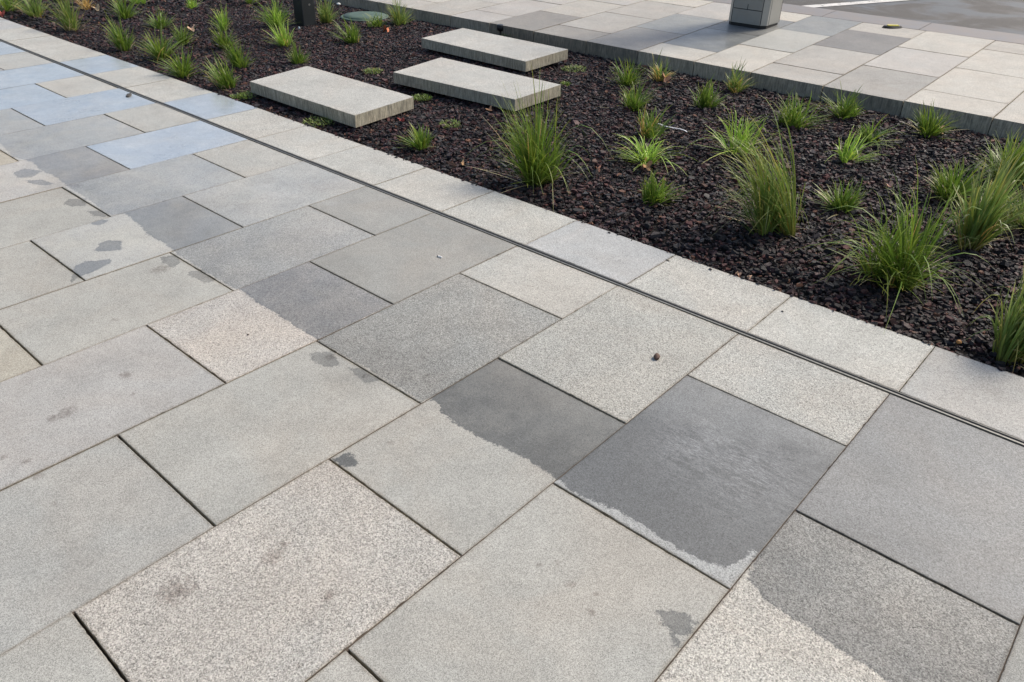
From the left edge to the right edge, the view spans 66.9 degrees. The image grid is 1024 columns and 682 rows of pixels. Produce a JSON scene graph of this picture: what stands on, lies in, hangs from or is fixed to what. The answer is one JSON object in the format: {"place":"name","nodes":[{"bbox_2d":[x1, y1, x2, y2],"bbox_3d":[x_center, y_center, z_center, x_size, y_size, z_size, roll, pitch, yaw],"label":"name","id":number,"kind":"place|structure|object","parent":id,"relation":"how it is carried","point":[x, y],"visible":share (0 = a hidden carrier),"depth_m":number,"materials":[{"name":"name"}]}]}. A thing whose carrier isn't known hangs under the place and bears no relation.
{"place":"outdoors","nodes":[
{"label":"outdoors","id":0,"kind":"place"},
{"bbox_2d":[0,17,1023,681],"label":"pavement","id":1,"kind":"structure","parent":0,"point":[268,415],"depth_m":2.54,"materials":[{"name":"stone"}]},
{"bbox_2d":[0,39,1023,446],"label":"slot drain","id":2,"kind":"object","parent":1,"relation":"in","point":[860,379],"visible":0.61,"depth_m":3.44,"materials":[{"name":"metal"}]},
{"bbox_2d":[654,353,659,359],"bbox_3d":[0.555,0.060,2.970,0.025,0.024,0.034,13,34,19],"label":"pebble","id":3,"kind":"object","parent":1,"relation":"on","point":[656,356],"visible":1,"depth_m":2.96,"materials":[{"name":"brown stone"}]},
{"bbox_2d":[0,0,1023,376],"bbox_3d":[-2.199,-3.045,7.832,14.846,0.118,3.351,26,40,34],"label":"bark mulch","id":4,"kind":"object","parent":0,"point":[358,58],"visible":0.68,"depth_m":5.08,"materials":[{"name":"black gravel"}]},
{"bbox_2d":[0,0,28,11],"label":"grass tuft","id":5,"kind":"object","parent":4,"relation":"on","point":[6,7],"visible":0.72,"depth_m":8.87,"materials":[{"name":"plant"}]},
{"bbox_2d":[7,0,49,20],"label":"grass tuft","id":6,"kind":"object","parent":4,"relation":"on","point":[34,8],"visible":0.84,"depth_m":8.54,"materials":[{"name":"plant"}]},
{"bbox_2d":[38,0,91,30],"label":"grass tuft","id":7,"kind":"object","parent":4,"relation":"on","point":[69,21],"visible":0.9,"depth_m":7.98,"materials":[{"name":"plant"}]},
{"bbox_2d":[71,0,94,9],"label":"grass tuft","id":8,"kind":"object","parent":4,"relation":"on","point":[84,4],"visible":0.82,"depth_m":9.09,"materials":[{"name":"plant"}]},
{"bbox_2d":[99,12,137,51],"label":"grass tuft","id":9,"kind":"object","parent":4,"relation":"on","point":[122,43],"visible":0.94,"depth_m":7.27,"materials":[{"name":"plant"}]},
{"bbox_2d":[105,0,142,19],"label":"grass tuft","id":10,"kind":"object","parent":4,"relation":"on","point":[120,8],"visible":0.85,"depth_m":8.60,"materials":[{"name":"plant"}]},
{"bbox_2d":[129,0,149,4],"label":"grass tuft","id":11,"kind":"object","parent":4,"relation":"on","point":[141,1],"visible":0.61,"depth_m":9.38,"materials":[{"name":"plant"}]},
{"bbox_2d":[142,7,177,30],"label":"grass tuft","id":12,"kind":"object","parent":4,"relation":"on","point":[157,24],"visible":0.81,"depth_m":8.17,"materials":[{"name":"plant"}]},
{"bbox_2d":[128,23,192,60],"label":"grass tuft","id":13,"kind":"object","parent":4,"relation":"on","point":[158,52],"visible":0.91,"depth_m":7.03,"materials":[{"name":"plant"}]},
{"bbox_2d":[153,44,199,78],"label":"grass tuft","id":14,"kind":"object","parent":4,"relation":"on","point":[183,69],"visible":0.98,"depth_m":6.51,"materials":[{"name":"plant"}]},
{"bbox_2d":[168,18,197,45],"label":"grass tuft","id":15,"kind":"object","parent":4,"relation":"on","point":[181,33],"visible":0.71,"depth_m":7.55,"materials":[{"name":"plant"}]},
{"bbox_2d":[185,0,200,8],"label":"grass tuft","id":16,"kind":"object","parent":4,"relation":"on","point":[192,4],"visible":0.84,"depth_m":9.19,"materials":[{"name":"plant"}]},
{"bbox_2d":[209,1,233,30],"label":"grass tuft","id":17,"kind":"object","parent":4,"relation":"on","point":[223,25],"visible":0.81,"depth_m":8.13,"materials":[{"name":"plant"}]},
{"bbox_2d":[200,48,244,90],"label":"grass tuft","id":18,"kind":"object","parent":4,"relation":"on","point":[224,79],"visible":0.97,"depth_m":6.20,"materials":[{"name":"plant"}]},
{"bbox_2d":[209,24,242,52],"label":"grass tuft","id":19,"kind":"object","parent":4,"relation":"on","point":[225,40],"visible":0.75,"depth_m":7.41,"materials":[{"name":"plant"}]},
{"bbox_2d":[219,31,254,68],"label":"grass tuft","id":20,"kind":"object","parent":4,"relation":"on","point":[236,60],"visible":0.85,"depth_m":6.77,"materials":[{"name":"plant"}]},
{"bbox_2d":[229,90,255,99],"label":"creeping weed","id":21,"kind":"object","parent":4,"relation":"on","point":[242,93],"visible":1,"depth_m":5.99,"materials":[{"name":"green plant"}]},
{"bbox_2d":[248,0,293,27],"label":"grass tuft","id":22,"kind":"object","parent":4,"relation":"on","point":[274,16],"visible":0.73,"depth_m":8.30,"materials":[{"name":"plant"}]},
{"bbox_2d":[260,13,296,46],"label":"grass tuft","id":23,"kind":"object","parent":4,"relation":"on","point":[283,40],"visible":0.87,"depth_m":7.53,"materials":[{"name":"plant"}]},
{"bbox_2d":[286,37,310,63],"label":"grass tuft","id":24,"kind":"object","parent":4,"relation":"on","point":[297,58],"visible":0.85,"depth_m":6.92,"materials":[{"name":"plant"}]},
{"bbox_2d":[293,0,315,26],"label":"square post","id":25,"kind":"object","parent":4,"relation":"on","point":[304,12],"visible":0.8,"depth_m":8.44,"materials":[{"name":"black metal"}]},
{"bbox_2d":[302,116,334,126],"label":"creeping weed","id":26,"kind":"object","parent":4,"relation":"on","point":[316,120],"visible":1,"depth_m":5.46,"materials":[{"name":"green plant"}]},
{"bbox_2d":[316,0,342,24],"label":"grass tuft","id":27,"kind":"object","parent":4,"relation":"on","point":[325,13],"visible":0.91,"depth_m":8.61,"materials":[{"name":"plant"}]},
{"bbox_2d":[250,66,413,127],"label":"stepping slab","id":28,"kind":"structure","parent":4,"relation":"on","point":[345,100],"depth_m":5.73,"materials":[{"name":"concrete"}]},
{"bbox_2d":[332,14,369,43],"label":"grass tuft","id":29,"kind":"object","parent":4,"relation":"on","point":[353,36],"visible":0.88,"depth_m":7.70,"materials":[{"name":"plant"}]},
{"bbox_2d":[341,11,388,22],"bbox_3d":[-1.696,-3.731,8.930,0.550,0.076,0.550,26,40,34],"label":"valve cover","id":30,"kind":"object","parent":4,"relation":"on","point":[358,16],"visible":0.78,"depth_m":8.83,"materials":[{"name":"green plastic"}]},
{"bbox_2d":[363,67,382,73],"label":"creeping weed","id":31,"kind":"object","parent":4,"relation":"on","point":[370,70],"visible":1,"depth_m":6.70,"materials":[{"name":"green plant"}]},
{"bbox_2d":[363,8,386,27],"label":"grass tuft","id":32,"kind":"object","parent":4,"relation":"on","point":[374,23],"visible":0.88,"depth_m":8.41,"materials":[{"name":"plant"}]},
{"bbox_2d":[385,0,416,25],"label":"grass tuft","id":33,"kind":"object","parent":4,"relation":"on","point":[399,18],"visible":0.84,"depth_m":8.52,"materials":[{"name":"plant"}]},
{"bbox_2d":[395,122,436,150],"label":"grass tuft","id":34,"kind":"object","parent":4,"relation":"on","point":[420,140],"visible":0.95,"depth_m":5.05,"materials":[{"name":"plant"}]},
{"bbox_2d":[412,94,432,100],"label":"creeping weed","id":35,"kind":"object","parent":4,"relation":"on","point":[417,96],"visible":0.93,"depth_m":6.03,"materials":[{"name":"green plant"}]},
{"bbox_2d":[440,118,459,127],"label":"creeping weed","id":36,"kind":"object","parent":4,"relation":"on","point":[447,125],"visible":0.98,"depth_m":5.45,"materials":[{"name":"green plant"}]},
{"bbox_2d":[393,57,560,110],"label":"stepping slab","id":37,"kind":"structure","parent":4,"relation":"on","point":[461,80],"depth_m":6.07,"materials":[{"name":"concrete"}]},
{"bbox_2d":[421,28,567,71],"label":"stepping slab","id":38,"kind":"structure","parent":4,"relation":"on","point":[513,53],"depth_m":7.09,"materials":[{"name":"concrete"}]},
{"bbox_2d":[497,24,504,35],"bbox_3d":[-0.112,-3.280,8.174,0.100,0.113,0.100,26,40,34],"label":"garden spotlight","id":39,"kind":"object","parent":4,"relation":"on","point":[499,27],"visible":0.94,"depth_m":8.13,"materials":[{"name":"black metal"}]},
{"bbox_2d":[465,65,608,192],"bbox_3d":[0.099,-1.175,4.343,0.872,0.705,0.787,26,40,34],"label":"grass tuft","id":40,"kind":"object","parent":4,"relation":"on","point":[535,167],"visible":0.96,"depth_m":4.45,"materials":[{"name":"plant"}]},
{"bbox_2d":[560,80,571,85],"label":"creeping weed","id":41,"kind":"object","parent":4,"relation":"on","point":[565,82],"visible":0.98,"depth_m":6.43,"materials":[{"name":"green plant"}]},
{"bbox_2d":[560,64,585,71],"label":"creeping weed","id":42,"kind":"object","parent":4,"relation":"on","point":[577,66],"visible":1,"depth_m":6.92,"materials":[{"name":"green plant"}]},
{"bbox_2d":[607,57,650,86],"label":"grass tuft","id":43,"kind":"object","parent":4,"relation":"on","point":[628,79],"visible":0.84,"depth_m":6.50,"materials":[{"name":"plant"}]},
{"bbox_2d":[604,74,659,111],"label":"grass tuft","id":44,"kind":"object","parent":4,"relation":"on","point":[631,101],"visible":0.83,"depth_m":5.86,"materials":[{"name":"plant"}]},
{"bbox_2d":[641,160,651,170],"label":"fallen leaf","id":45,"kind":"object","parent":4,"relation":"on","point":[648,165],"visible":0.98,"depth_m":4.75,"materials":[{"name":"brown plant"}]},
{"bbox_2d":[608,131,696,177],"bbox_3d":[0.887,-1.184,4.822,0.687,0.232,0.572,26,40,34],"label":"grass tuft","id":46,"kind":"object","parent":4,"relation":"on","point":[645,155],"visible":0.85,"depth_m":4.88,"materials":[{"name":"plant"}]},
{"bbox_2d":[634,102,676,138],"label":"grass tuft","id":47,"kind":"object","parent":4,"relation":"on","point":[650,130],"visible":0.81,"depth_m":5.26,"materials":[{"name":"plant"}]},
{"bbox_2d":[641,50,676,81],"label":"grass tuft","id":48,"kind":"object","parent":4,"relation":"on","point":[657,73],"visible":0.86,"depth_m":6.66,"materials":[{"name":"plant"}]},
{"bbox_2d":[637,168,692,205],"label":"grass tuft","id":49,"kind":"object","parent":4,"relation":"on","point":[653,194],"visible":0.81,"depth_m":4.28,"materials":[{"name":"plant"}]},
{"bbox_2d":[661,73,670,81],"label":"fallen leaf","id":50,"kind":"object","parent":4,"relation":"on","point":[667,78],"visible":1,"depth_m":6.63,"materials":[{"name":"brown plant"}]},
{"bbox_2d":[687,72,727,108],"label":"grass tuft","id":51,"kind":"object","parent":4,"relation":"on","point":[704,100],"visible":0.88,"depth_m":5.91,"materials":[{"name":"plant"}]},
{"bbox_2d":[679,102,782,162],"bbox_3d":[1.366,-1.357,4.952,0.760,0.400,0.798,26,40,34],"label":"grass tuft","id":52,"kind":"object","parent":4,"relation":"on","point":[745,135],"visible":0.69,"depth_m":5.01,"materials":[{"name":"plant"}]},
{"bbox_2d":[724,57,756,93],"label":"grass tuft","id":53,"kind":"object","parent":4,"relation":"on","point":[733,87],"visible":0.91,"depth_m":6.36,"materials":[{"name":"plant"}]},
{"bbox_2d":[703,97,811,238],"bbox_3d":[1.199,-0.850,3.828,0.606,0.741,0.536,26,40,34],"label":"grass tuft","id":54,"kind":"object","parent":4,"relation":"on","point":[770,211],"visible":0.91,"depth_m":3.85,"materials":[{"name":"plant"}]},
{"bbox_2d":[774,87,834,130],"bbox_3d":[2.101,-1.685,5.572,0.496,0.315,0.457,26,40,34],"label":"grass tuft","id":55,"kind":"object","parent":4,"relation":"on","point":[793,117],"visible":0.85,"depth_m":5.55,"materials":[{"name":"plant"}]},
{"bbox_2d":[809,177,870,218],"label":"grass tuft","id":56,"kind":"object","parent":4,"relation":"on","point":[845,199],"visible":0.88,"depth_m":4.26,"materials":[{"name":"plant"}]},
{"bbox_2d":[816,82,885,119],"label":"grass tuft","id":57,"kind":"object","parent":4,"relation":"on","point":[845,111],"visible":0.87,"depth_m":5.76,"materials":[{"name":"plant"}]},
{"bbox_2d":[825,126,891,162],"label":"grass tuft","id":58,"kind":"object","parent":4,"relation":"on","point":[849,154],"visible":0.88,"depth_m":4.92,"materials":[{"name":"plant"}]},
{"bbox_2d":[851,113,905,148],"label":"grass tuft","id":59,"kind":"object","parent":4,"relation":"on","point":[867,132],"visible":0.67,"depth_m":5.31,"materials":[{"name":"plant"}]},
{"bbox_2d":[883,181,892,187],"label":"fallen leaf","id":60,"kind":"object","parent":4,"relation":"on","point":[890,184],"visible":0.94,"depth_m":4.54,"materials":[{"name":"brown plant"}]},
{"bbox_2d":[803,162,998,334],"bbox_3d":[1.718,-0.472,3.367,0.816,0.612,0.800,-3,33,-6],"label":"grass tuft","id":61,"kind":"object","parent":4,"relation":"on","point":[896,266],"visible":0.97,"depth_m":3.46,"materials":[{"name":"plant"}]},
{"bbox_2d":[903,99,965,141],"bbox_3d":[2.975,-1.562,5.416,0.455,0.302,0.543,26,40,34],"label":"grass tuft","id":62,"kind":"object","parent":4,"relation":"on","point":[928,127],"visible":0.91,"depth_m":5.42,"materials":[{"name":"plant"}]},
{"bbox_2d":[906,155,994,208],"bbox_3d":[2.545,-0.909,4.359,0.622,0.315,0.612,-10,34,-17],"label":"grass tuft","id":63,"kind":"object","parent":4,"relation":"on","point":[948,182],"visible":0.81,"depth_m":4.42,"materials":[{"name":"plant"}]},
{"bbox_2d":[922,134,1023,251],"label":"grass tuft","id":64,"kind":"object","parent":4,"relation":"on","point":[977,229],"visible":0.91,"depth_m":3.81,"materials":[{"name":"plant"}]},
{"bbox_2d":[963,271,1023,373],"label":"grass tuft","id":65,"kind":"object","parent":4,"relation":"on","point":[1009,342],"visible":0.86,"depth_m":3.01,"materials":[{"name":"plant"}]},
{"bbox_2d":[963,127,1023,186],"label":"grass tuft","id":66,"kind":"object","parent":4,"relation":"on","point":[1003,155],"visible":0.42,"depth_m":4.65,"materials":[{"name":"plant"}]},
{"bbox_2d":[966,170,1023,231],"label":"grass tuft","id":67,"kind":"object","parent":4,"relation":"on","point":[1021,217],"visible":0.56,"depth_m":4.11,"materials":[{"name":"plant"}]},
{"bbox_2d":[322,0,1023,141],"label":"pavement","id":68,"kind":"structure","parent":0,"point":[903,72],"depth_m":7.18,"materials":[{"name":"stone"}]},
{"bbox_2d":[729,0,782,28],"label":"metal pillar","id":69,"kind":"structure","parent":68,"relation":"on","point":[760,14],"depth_m":7.84,"materials":[{"name":"grey metal"}]},
{"bbox_2d":[882,24,901,28],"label":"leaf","id":70,"kind":"object","parent":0,"point":[892,26],"visible":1,"depth_m":7.80,"materials":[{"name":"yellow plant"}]},
{"bbox_2d":[783,0,1023,34],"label":"road","id":71,"kind":"structure","parent":0,"point":[1006,16],"depth_m":8.67,"materials":[{"name":"grey asphalt"}]},
{"bbox_2d":[705,0,1023,43],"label":"kerb","id":72,"kind":"structure","parent":71,"relation":"on","point":[943,28],"depth_m":7.98,"materials":[{"name":"grey concrete"}]}
]}

